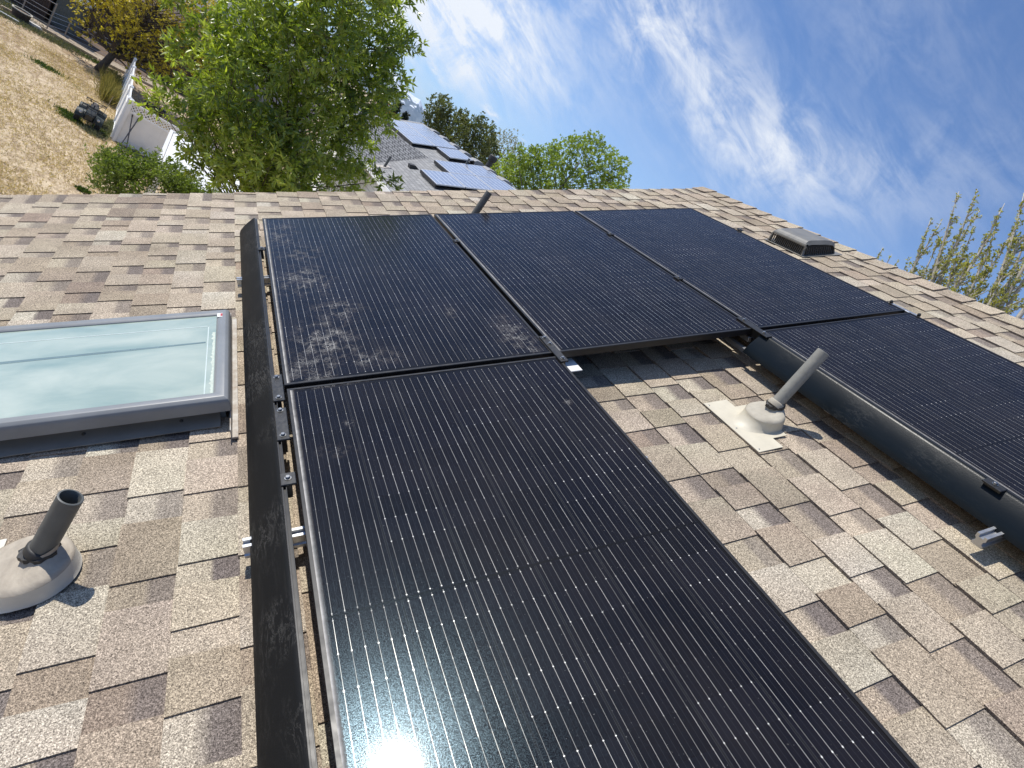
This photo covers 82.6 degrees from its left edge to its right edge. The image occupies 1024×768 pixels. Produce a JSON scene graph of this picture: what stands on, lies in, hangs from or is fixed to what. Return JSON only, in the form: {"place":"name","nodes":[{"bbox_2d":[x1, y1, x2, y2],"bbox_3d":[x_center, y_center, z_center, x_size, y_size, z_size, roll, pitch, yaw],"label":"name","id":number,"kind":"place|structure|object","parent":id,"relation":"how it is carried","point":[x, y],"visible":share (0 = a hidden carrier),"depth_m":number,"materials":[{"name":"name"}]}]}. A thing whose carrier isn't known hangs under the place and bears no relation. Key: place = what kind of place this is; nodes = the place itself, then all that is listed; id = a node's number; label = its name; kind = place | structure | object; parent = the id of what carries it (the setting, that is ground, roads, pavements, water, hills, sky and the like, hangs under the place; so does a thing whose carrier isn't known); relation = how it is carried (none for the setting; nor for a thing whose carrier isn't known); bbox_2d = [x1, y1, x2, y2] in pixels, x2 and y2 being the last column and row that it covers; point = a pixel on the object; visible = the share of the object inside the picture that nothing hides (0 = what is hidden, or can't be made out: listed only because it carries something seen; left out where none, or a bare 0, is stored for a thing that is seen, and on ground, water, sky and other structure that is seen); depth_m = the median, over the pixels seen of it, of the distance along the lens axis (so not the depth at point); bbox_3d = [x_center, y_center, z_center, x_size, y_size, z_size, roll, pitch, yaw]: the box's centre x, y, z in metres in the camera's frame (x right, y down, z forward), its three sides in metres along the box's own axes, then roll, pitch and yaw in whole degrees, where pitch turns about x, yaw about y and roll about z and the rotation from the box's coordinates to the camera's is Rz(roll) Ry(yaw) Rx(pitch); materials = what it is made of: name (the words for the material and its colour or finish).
{"place":"outdoors","nodes":[
{"label":"outdoors","id":0,"kind":"place"},
{"bbox_2d":[12,0,56,19],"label":"shed","id":1,"kind":"structure","parent":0,"point":[48,4],"depth_m":32.52,"materials":[{"name":"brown wood"}]},
{"bbox_2d":[28,20,41,30],"bbox_3d":[-24.832,-18.632,30.285,0.760,0.160,0.418,27,17,-36],"label":"stone","id":2,"kind":"object","parent":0,"point":[32,24],"visible":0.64,"depth_m":30.20,"materials":[{"name":"white stone"}]},
{"bbox_2d":[48,0,95,36],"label":"shed","id":3,"kind":"structure","parent":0,"point":[63,9],"depth_m":33.25,"materials":[{"name":"grey"}]},
{"bbox_2d":[8,0,186,97],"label":"soil","id":4,"kind":"structure","parent":0,"point":[99,45],"depth_m":35.56,"materials":[{"name":"brown soil"}]},
{"bbox_2d":[0,0,149,76],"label":"wire fence","id":5,"kind":"object","parent":4,"relation":"on","point":[25,1],"visible":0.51,"depth_m":31.97,"materials":[{"name":"metal"}]},
{"bbox_2d":[106,0,221,69],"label":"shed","id":6,"kind":"structure","parent":4,"relation":"on","point":[149,19],"depth_m":39.72,"materials":[{"name":"brown wood"}]},
{"bbox_2d":[81,0,286,141],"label":"board fence","id":7,"kind":"object","parent":4,"relation":"on","point":[90,26],"visible":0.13,"depth_m":37.62,"materials":[{"name":"brown wood"}]},
{"bbox_2d":[31,18,186,100],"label":"path","id":8,"kind":"structure","parent":0,"point":[97,55],"depth_m":33.47,"materials":[{"name":"beige concrete"}]},
{"bbox_2d":[0,0,376,194],"bbox_3d":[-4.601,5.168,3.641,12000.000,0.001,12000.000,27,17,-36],"label":"ground","id":9,"kind":"structure","parent":0,"point":[59,186],"depth_m":21.57,"materials":[{"name":"beige plant"}]},
{"bbox_2d":[12,4,32,22],"bbox_3d":[-24.994,-18.781,29.677,0.850,0.475,0.850,27,17,-36],"label":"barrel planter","id":10,"kind":"object","parent":9,"relation":"on","point":[21,14],"visible":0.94,"depth_m":29.50,"materials":[{"name":"brown wood"}]},
{"bbox_2d":[0,0,114,140],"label":"weeds","id":11,"kind":"object","parent":9,"relation":"on","point":[107,125],"visible":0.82,"depth_m":29.29,"materials":[{"name":"green plant"}]},
{"bbox_2d":[22,39,110,193],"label":"green weeds","id":12,"kind":"object","parent":9,"relation":"on","point":[70,114],"visible":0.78,"depth_m":22.92,"materials":[{"name":"green plant"}]},
{"bbox_2d":[1,5,161,89],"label":"timber edging","id":13,"kind":"object","parent":9,"relation":"on","point":[94,57],"visible":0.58,"depth_m":32.27,"materials":[{"name":"brown wood"}]},
{"bbox_2d":[73,96,112,130],"bbox_3d":[-16.641,-10.935,23.194,0.924,1.314,1.730,25,18,-39],"label":"quad bike","id":14,"kind":"object","parent":9,"relation":"on","point":[94,114],"visible":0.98,"depth_m":22.84,"materials":[{"name":"black metal"}]},
{"bbox_2d":[93,72,123,97],"bbox_3d":[-19.508,-14.436,28.250,1.950,0.952,1.536,46,16,31],"label":"grass clump","id":15,"kind":"object","parent":9,"relation":"on","point":[108,82],"visible":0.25,"depth_m":28.08,"materials":[{"name":"plant"}]},
{"bbox_2d":[94,78,122,107],"bbox_3d":[-18.718,-13.511,27.114,1.513,0.936,1.861,27,17,-36],"label":"grass clump","id":16,"kind":"object","parent":9,"relation":"on","point":[107,94],"visible":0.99,"depth_m":27.10,"materials":[{"name":"green plant"}]},
{"bbox_2d":[95,69,122,90],"bbox_3d":[-20.105,-15.290,29.443,1.356,0.930,1.976,33,15,-17],"label":"grass clump","id":17,"kind":"object","parent":9,"relation":"on","point":[112,77],"visible":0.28,"depth_m":29.20,"materials":[{"name":"green plant"}]},
{"bbox_2d":[98,60,124,81],"bbox_3d":[-20.760,-16.070,30.338,1.584,0.934,1.667,27,17,-36],"label":"grass clump","id":18,"kind":"object","parent":9,"relation":"on","point":[115,73],"visible":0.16,"depth_m":30.25,"materials":[{"name":"green plant"}]},
{"bbox_2d":[109,55,136,138],"bbox_3d":[-18.443,-14.137,27.861,0.164,1.905,12.601,24,19,-41],"label":"vinyl fence","id":19,"kind":"object","parent":9,"relation":"on","point":[124,101],"visible":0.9,"depth_m":25.97,"materials":[{"name":"white plastic"}]},
{"bbox_2d":[119,118,138,145],"bbox_3d":[-15.361,-10.067,23.378,0.056,1.342,0.756,31,15,-25],"label":"leaning pole","id":20,"kind":"object","parent":9,"relation":"on","point":[128,132],"visible":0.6,"depth_m":23.38,"materials":[{"name":"grey metal"}]},
{"bbox_2d":[126,114,132,148],"bbox_3d":[-15.354,-10.062,23.382,0.765,1.341,0.057,44,15,24],"label":"leaning pole","id":21,"kind":"object","parent":9,"relation":"on","point":[129,130],"visible":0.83,"depth_m":23.37,"materials":[{"name":"grey metal"}]},
{"bbox_2d":[117,145,150,159],"bbox_3d":[-15.141,-9.338,23.822,1.700,0.237,0.639,27,17,-36],"label":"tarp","id":22,"kind":"object","parent":9,"relation":"on","point":[134,151],"visible":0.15,"depth_m":23.58,"materials":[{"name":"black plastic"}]},
{"bbox_2d":[66,0,235,85],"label":"yellow tree","id":23,"kind":"object","parent":9,"relation":"on","point":[131,38],"visible":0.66,"depth_m":30.87,"materials":[{"name":"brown plant"}]},
{"bbox_2d":[140,100,171,122],"bbox_3d":[-17.864,-13.470,29.359,1.471,0.793,0.659,27,17,-36],"label":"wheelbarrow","id":24,"kind":"object","parent":9,"relation":"on","point":[154,107],"visible":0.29,"depth_m":29.12,"materials":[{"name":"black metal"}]},
{"bbox_2d":[83,141,233,193],"bbox_3d":[-8.548,-3.730,14.435,4.401,3.904,2.463,27,17,-36],"label":"shrub","id":25,"kind":"object","parent":9,"relation":"on","point":[120,170],"visible":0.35,"depth_m":13.49,"materials":[{"name":"green plant"}]},
{"bbox_2d":[112,99,245,170],"bbox_3d":[-13.763,-9.701,25.044,5.403,1.905,0.164,25,18,-39],"label":"vinyl fence","id":26,"kind":"object","parent":9,"relation":"on","point":[145,133],"visible":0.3,"depth_m":23.84,"materials":[{"name":"white plastic"}]},
{"bbox_2d":[147,130,242,192],"bbox_3d":[-9.880,-5.483,19.368,4.240,2.650,5.440,27,17,-36],"label":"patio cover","id":27,"kind":"object","parent":9,"relation":"on","point":[170,150],"visible":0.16,"depth_m":18.06,"materials":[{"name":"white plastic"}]},
{"bbox_2d":[128,0,429,192],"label":"green tree","id":28,"kind":"object","parent":9,"relation":"on","point":[243,45],"visible":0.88,"depth_m":10.41,"materials":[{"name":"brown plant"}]},
{"bbox_2d":[390,102,403,116],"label":"spruce","id":29,"kind":"object","parent":9,"relation":"on","point":[399,108],"visible":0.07,"depth_m":55.00,"materials":[{"name":"green plant"}]},
{"bbox_2d":[400,111,410,120],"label":"spruce","id":30,"kind":"object","parent":9,"relation":"on","point":[405,114],"visible":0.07,"depth_m":58.99,"materials":[{"name":"green plant"}]},
{"bbox_2d":[311,98,516,191],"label":"neighbour house","id":31,"kind":"structure","parent":9,"relation":"on","point":[401,151],"depth_m":20.93,"materials":[{"name":"grey tile"}]},
{"bbox_2d":[376,156,391,168],"bbox_3d":[-4.348,-7.613,20.055,0.432,0.545,0.400,27,17,-36],"label":"vent pipe","id":32,"kind":"object","parent":31,"relation":"on","point":[385,164],"visible":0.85,"depth_m":20.03,"materials":[{"name":"grey metal"}]},
{"bbox_2d":[385,120,412,128],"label":"solar panel","id":33,"kind":"object","parent":31,"relation":"on","point":[400,123],"visible":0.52,"depth_m":28.52,"materials":[{"name":"glass"}]},
{"bbox_2d":[392,126,422,136],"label":"solar panel","id":34,"kind":"object","parent":31,"relation":"on","point":[405,130],"visible":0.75,"depth_m":26.99,"materials":[{"name":"glass"}]},
{"bbox_2d":[408,163,417,168],"bbox_3d":[-3.539,-7.762,20.863,0.344,0.198,0.300,27,17,-36],"label":"roof vent","id":35,"kind":"object","parent":31,"relation":"on","point":[411,166],"visible":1,"depth_m":20.74,"materials":[{"name":"grey metal"}]},
{"bbox_2d":[401,134,434,146],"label":"solar panel","id":36,"kind":"object","parent":31,"relation":"on","point":[413,139],"visible":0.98,"depth_m":25.39,"materials":[{"name":"glass"}]},
{"bbox_2d":[404,121,432,131],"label":"solar panel","id":37,"kind":"object","parent":31,"relation":"on","point":[418,126],"visible":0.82,"depth_m":29.01,"materials":[{"name":"glass"}]},
{"bbox_2d":[414,129,443,139],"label":"solar panel","id":38,"kind":"object","parent":31,"relation":"on","point":[429,134],"visible":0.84,"depth_m":27.45,"materials":[{"name":"glass"}]},
{"bbox_2d":[425,137,457,149],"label":"solar panel","id":39,"kind":"object","parent":31,"relation":"on","point":[441,143],"visible":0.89,"depth_m":25.79,"materials":[{"name":"glass"}]},
{"bbox_2d":[420,169,464,187],"bbox_3d":[-2.363,-6.887,19.656,1.015,0.130,1.960,-2,32,-25],"label":"solar panel","id":40,"kind":"object","parent":31,"relation":"on","point":[434,178],"visible":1,"depth_m":19.50,"materials":[{"name":"glass"}]},
{"bbox_2d":[436,147,472,160],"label":"solar panel","id":41,"kind":"object","parent":31,"relation":"on","point":[447,153],"visible":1,"depth_m":24.13,"materials":[{"name":"glass"}]},
{"bbox_2d":[434,160,475,175],"bbox_3d":[-2.148,-7.974,21.648,1.015,0.130,1.960,-2,32,-25],"label":"solar panel","id":42,"kind":"object","parent":31,"relation":"on","point":[450,167],"visible":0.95,"depth_m":21.56,"materials":[{"name":"glass"}]},
{"bbox_2d":[449,142,460,149],"bbox_3d":[-2.560,-10.721,26.305,0.492,0.207,0.632,-2,32,-25],"label":"roof vent","id":43,"kind":"object","parent":31,"relation":"on","point":[456,146],"visible":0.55,"depth_m":26.09,"materials":[{"name":"grey metal"}]},
{"bbox_2d":[459,149,471,157],"bbox_3d":[-1.987,-9.913,25.113,0.492,0.207,0.632,-2,32,-25],"label":"roof vent","id":44,"kind":"object","parent":31,"relation":"on","point":[466,153],"visible":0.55,"depth_m":24.91,"materials":[{"name":"grey metal"}]},
{"bbox_2d":[449,173,492,189],"bbox_3d":[-1.442,-6.919,20.076,1.015,0.130,1.960,-2,32,-25],"label":"solar panel","id":45,"kind":"object","parent":31,"relation":"on","point":[471,182],"visible":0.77,"depth_m":19.95,"materials":[{"name":"glass"}]},
{"bbox_2d":[469,157,483,165],"bbox_3d":[-1.414,-9.104,23.921,0.492,0.207,0.632,-2,32,-25],"label":"roof vent","id":46,"kind":"object","parent":31,"relation":"on","point":[476,162],"visible":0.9,"depth_m":23.68,"materials":[{"name":"grey metal"}]},
{"bbox_2d":[460,163,497,178],"bbox_3d":[-1.228,-8.007,22.068,1.015,0.130,1.960,-2,32,-25],"label":"solar panel","id":47,"kind":"object","parent":31,"relation":"on","point":[477,170],"visible":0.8,"depth_m":21.98,"materials":[{"name":"glass"}]},
{"bbox_2d":[482,166,497,175],"bbox_3d":[-0.860,-8.322,22.768,0.492,0.207,0.632,-2,32,-25],"label":"roof vent","id":48,"kind":"object","parent":31,"relation":"on","point":[488,169],"visible":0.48,"depth_m":22.58,"materials":[{"name":"white metal"}]},
{"bbox_2d":[485,154,496,167],"bbox_3d":[-0.965,-8.923,23.784,0.360,0.860,0.360,27,17,-36],"label":"flue","id":49,"kind":"object","parent":31,"relation":"on","point":[492,158],"visible":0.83,"depth_m":23.62,"materials":[{"name":"grey metal"}]},
{"bbox_2d":[476,176,515,189],"bbox_3d":[-0.522,-6.952,20.496,1.015,0.130,1.960,-2,32,-25],"label":"solar panel","id":50,"kind":"object","parent":31,"relation":"on","point":[495,184],"visible":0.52,"depth_m":20.53,"materials":[{"name":"glass"}]},
{"bbox_2d":[496,176,512,186],"bbox_3d":[-0.287,-7.513,21.576,0.492,0.207,0.632,-2,32,-25],"label":"roof vent","id":51,"kind":"object","parent":31,"relation":"on","point":[504,180],"visible":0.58,"depth_m":21.39,"materials":[{"name":"white metal"}]},
{"bbox_2d":[420,92,503,175],"bbox_3d":[-5.364,-12.914,37.156,5.966,10.846,5.398,27,17,-36],"label":"dark tree","id":52,"kind":"object","parent":9,"relation":"on","point":[488,146],"visible":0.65,"depth_m":35.67,"materials":[{"name":"green plant"}]},
{"bbox_2d":[474,127,522,188],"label":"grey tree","id":53,"kind":"object","parent":9,"relation":"on","point":[508,145],"visible":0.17,"depth_m":40.97,"materials":[{"name":"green plant"}]},
{"bbox_2d":[0,187,1023,767],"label":"house","id":54,"kind":"structure","parent":9,"relation":"on","point":[888,585],"depth_m":1.75,"materials":[{"name":"tile"}]},
{"bbox_2d":[0,489,83,613],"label":"vent pipe","id":55,"kind":"object","parent":54,"relation":"on","point":[43,563],"visible":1,"depth_m":1.39,"materials":[{"name":"grey plastic"}]},
{"bbox_2d":[0,310,238,457],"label":"skylight","id":56,"kind":"object","parent":54,"relation":"on","point":[67,384],"visible":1,"depth_m":2.02,"materials":[{"name":"clear glass"}]},
{"bbox_2d":[236,275,270,287],"bbox_3d":[0.169,-0.693,3.461,3.287,0.078,0.080,-8,35,-21],"label":"mounting rail","id":57,"kind":"object","parent":54,"relation":"on","point":[267,282],"visible":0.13,"depth_m":2.89,"materials":[{"name":"metal"}]},
{"bbox_2d":[262,214,552,391],"bbox_3d":[-0.650,-0.536,2.886,1.016,0.031,1.868,-8,35,-21],"label":"solar panel","id":58,"kind":"object","parent":57,"relation":"on","point":[355,298],"visible":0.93,"depth_m":2.59,"materials":[{"name":"black glass"}]},
{"bbox_2d":[539,336,568,363],"bbox_3d":[0.166,-0.128,2.373,0.034,0.060,0.215,-8,35,-21],"label":"module clamp","id":59,"kind":"object","parent":58,"relation":"attached to","point":[555,350],"visible":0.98,"depth_m":2.35,"materials":[{"name":"black metal"}]},
{"bbox_2d":[565,358,581,371],"bbox_3d":[0.225,-0.087,2.377,0.095,0.030,0.100,-8,35,-21],"label":"bonding bracket","id":60,"kind":"object","parent":59,"relation":"attached to","point":[572,365],"visible":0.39,"depth_m":2.38,"materials":[{"name":"metal"}]},
{"bbox_2d":[434,211,752,356],"bbox_3d":[0.308,-0.668,3.257,1.016,0.030,1.868,-8,35,-21],"label":"solar panel","id":61,"kind":"object","parent":57,"relation":"on","point":[569,283],"visible":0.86,"depth_m":2.98,"materials":[{"name":"black glass"}]},
{"bbox_2d":[575,208,904,329],"bbox_3d":[1.261,-0.800,3.626,1.016,0.031,1.868,-8,35,-21],"label":"solar panel","id":62,"kind":"object","parent":57,"relation":"on","point":[754,281],"visible":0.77,"depth_m":3.39,"materials":[{"name":"black glass"}]},
{"bbox_2d":[889,300,920,316],"bbox_3d":[2.085,-0.392,3.100,0.021,0.040,0.182,-8,35,-21],"label":"splice bar","id":63,"kind":"object","parent":62,"relation":"attached to","point":[907,311],"visible":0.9,"depth_m":3.08,"materials":[{"name":"metal"}]},
{"bbox_2d":[242,456,651,558],"bbox_3d":[-0.120,0.360,1.734,1.238,0.078,0.080,-8,35,-21],"label":"mounting rail","id":64,"kind":"object","parent":54,"relation":"on","point":[299,536],"visible":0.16,"depth_m":1.53,"materials":[{"name":"metal"}]},
{"bbox_2d":[240,218,317,767],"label":"array skirt","id":65,"kind":"object","parent":64,"relation":"attached to","point":[282,732],"visible":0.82,"depth_m":1.38,"materials":[{"name":"black metal"}]},
{"bbox_2d":[258,247,264,258],"bbox_3d":[-1.288,-0.678,3.007,0.034,0.060,0.036,-8,35,-21],"label":"module clamp","id":66,"kind":"object","parent":65,"relation":"attached to","point":[261,249],"visible":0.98,"depth_m":2.99,"materials":[{"name":"black metal"}]},
{"bbox_2d":[271,374,284,407],"bbox_3d":[-0.787,0.029,1.965,0.036,0.060,0.165,-8,35,-21],"label":"module clamp","id":67,"kind":"object","parent":65,"relation":"attached to","point":[277,389],"visible":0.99,"depth_m":1.94,"materials":[{"name":"black metal"}]},
{"bbox_2d":[274,407,289,452],"bbox_3d":[-0.710,0.138,1.803,0.036,0.060,0.170,-8,35,-21],"label":"module clamp","id":68,"kind":"object","parent":65,"relation":"attached to","point":[282,427],"visible":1,"depth_m":1.78,"materials":[{"name":"black metal"}]},
{"bbox_2d":[280,472,296,497],"bbox_3d":[-0.613,0.275,1.601,0.040,0.060,0.050,-8,35,-21],"label":"module clamp","id":69,"kind":"object","parent":65,"relation":"attached to","point":[288,480],"visible":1,"depth_m":1.58,"materials":[{"name":"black metal"}]},
{"bbox_2d":[287,356,919,767],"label":"solar panel","id":70,"kind":"object","parent":64,"relation":"on","point":[525,564],"visible":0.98,"depth_m":1.33,"materials":[{"name":"black glass"}]},
{"bbox_2d":[471,190,491,212],"bbox_3d":[-0.253,-1.195,4.062,0.047,0.330,0.047,27,17,-36],"label":"vent pipe","id":71,"kind":"object","parent":54,"relation":"on","point":[482,202],"visible":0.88,"depth_m":4.03,"materials":[{"name":"grey metal"}]},
{"bbox_2d":[704,348,828,452],"bbox_3d":[1.049,0.034,2.282,0.200,0.438,0.328,27,17,-36],"label":"vent pipe","id":72,"kind":"object","parent":54,"relation":"on","point":[757,426],"visible":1,"depth_m":2.27,"materials":[{"name":"grey plastic"}]},
{"bbox_2d":[765,228,841,257],"bbox_3d":[2.209,-1.084,4.401,0.390,0.102,0.405,-8,35,-21],"label":"box vent","id":73,"kind":"object","parent":54,"relation":"on","point":[803,243],"visible":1,"depth_m":4.31,"materials":[{"name":"grey metal"}]},
{"bbox_2d":[971,526,1005,548],"bbox_3d":[1.992,0.412,2.004,1.240,0.078,0.080,-8,35,-21],"label":"mounting rail","id":74,"kind":"object","parent":54,"relation":"on","point":[987,537],"visible":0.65,"depth_m":1.78,"materials":[{"name":"metal"}]},
{"bbox_2d":[743,335,1023,551],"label":"array skirt","id":75,"kind":"object","parent":74,"relation":"attached to","point":[954,479],"visible":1,"depth_m":2.07,"materials":[{"name":"black metal"}]},
{"bbox_2d":[724,337,745,354],"bbox_3d":[1.061,-0.184,2.745,0.020,0.022,0.160,-8,35,-21],"label":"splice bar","id":76,"kind":"object","parent":75,"relation":"attached to","point":[736,344],"visible":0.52,"depth_m":2.75,"materials":[{"name":"metal"}]},
{"bbox_2d":[736,317,771,339],"bbox_3d":[1.125,-0.249,2.726,0.036,0.060,0.205,-8,35,-21],"label":"module clamp","id":77,"kind":"object","parent":75,"relation":"attached to","point":[756,332],"visible":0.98,"depth_m":2.71,"materials":[{"name":"black metal"}]},
{"bbox_2d":[740,335,750,341],"bbox_3d":[1.095,-0.237,2.778,0.018,0.022,0.110,-8,35,-21],"label":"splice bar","id":78,"kind":"object","parent":77,"relation":"attached to","point":[747,338],"visible":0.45,"depth_m":2.74,"materials":[{"name":"metal"}]},
{"bbox_2d":[981,478,1006,493],"bbox_3d":[1.530,0.336,1.861,0.036,0.060,0.060,-8,35,-21],"label":"module clamp","id":79,"kind":"object","parent":75,"relation":"attached to","point":[997,487],"visible":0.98,"depth_m":1.84,"materials":[{"name":"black metal"}]},
{"bbox_2d":[763,312,1023,500],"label":"solar panel","id":80,"kind":"object","parent":74,"relation":"on","point":[958,397],"visible":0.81,"depth_m":2.43,"materials":[{"name":"black glass"}]},
{"bbox_2d":[490,128,631,189],"bbox_3d":[0.235,-6.938,28.305,6.376,12.452,3.725,36,14,-6],"label":"light green tree","id":81,"kind":"object","parent":9,"relation":"on","point":[522,171],"visible":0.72,"depth_m":26.81,"materials":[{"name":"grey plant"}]},
{"bbox_2d":[877,248,898,265],"bbox_3d":[7.044,1.376,17.687,1.016,12.720,0.537,40,14,12],"label":"poplar","id":82,"kind":"object","parent":9,"relation":"on","point":[888,259],"visible":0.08,"depth_m":16.41,"materials":[{"name":"green plant"}]},
{"bbox_2d":[904,189,982,287],"bbox_3d":[6.904,1.234,14.759,1.739,14.194,1.146,41,15,16],"label":"poplar","id":83,"kind":"object","parent":9,"relation":"on","point":[938,265],"visible":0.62,"depth_m":13.48,"materials":[{"name":"green plant"}]},
{"bbox_2d":[944,193,1023,319],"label":"poplar","id":84,"kind":"object","parent":9,"relation":"on","point":[996,291],"visible":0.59,"depth_m":11.82,"materials":[{"name":"green plant"}]},
{"bbox_2d":[184,0,335,132],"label":"house","id":85,"kind":"structure","parent":0,"point":[257,87],"depth_m":51.21,"materials":[{"name":"grey concrete"}]},
{"bbox_2d":[258,0,436,127],"bbox_3d":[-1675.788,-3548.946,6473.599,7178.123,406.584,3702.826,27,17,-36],"label":"mountain","id":86,"kind":"structure","parent":0,"point":[413,106],"depth_m":6941.07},
{"bbox_2d":[269,0,1023,319],"label":"sky","id":87,"kind":"structure","parent":0,"point":[855,124],"materials":[{"name":"blue"}]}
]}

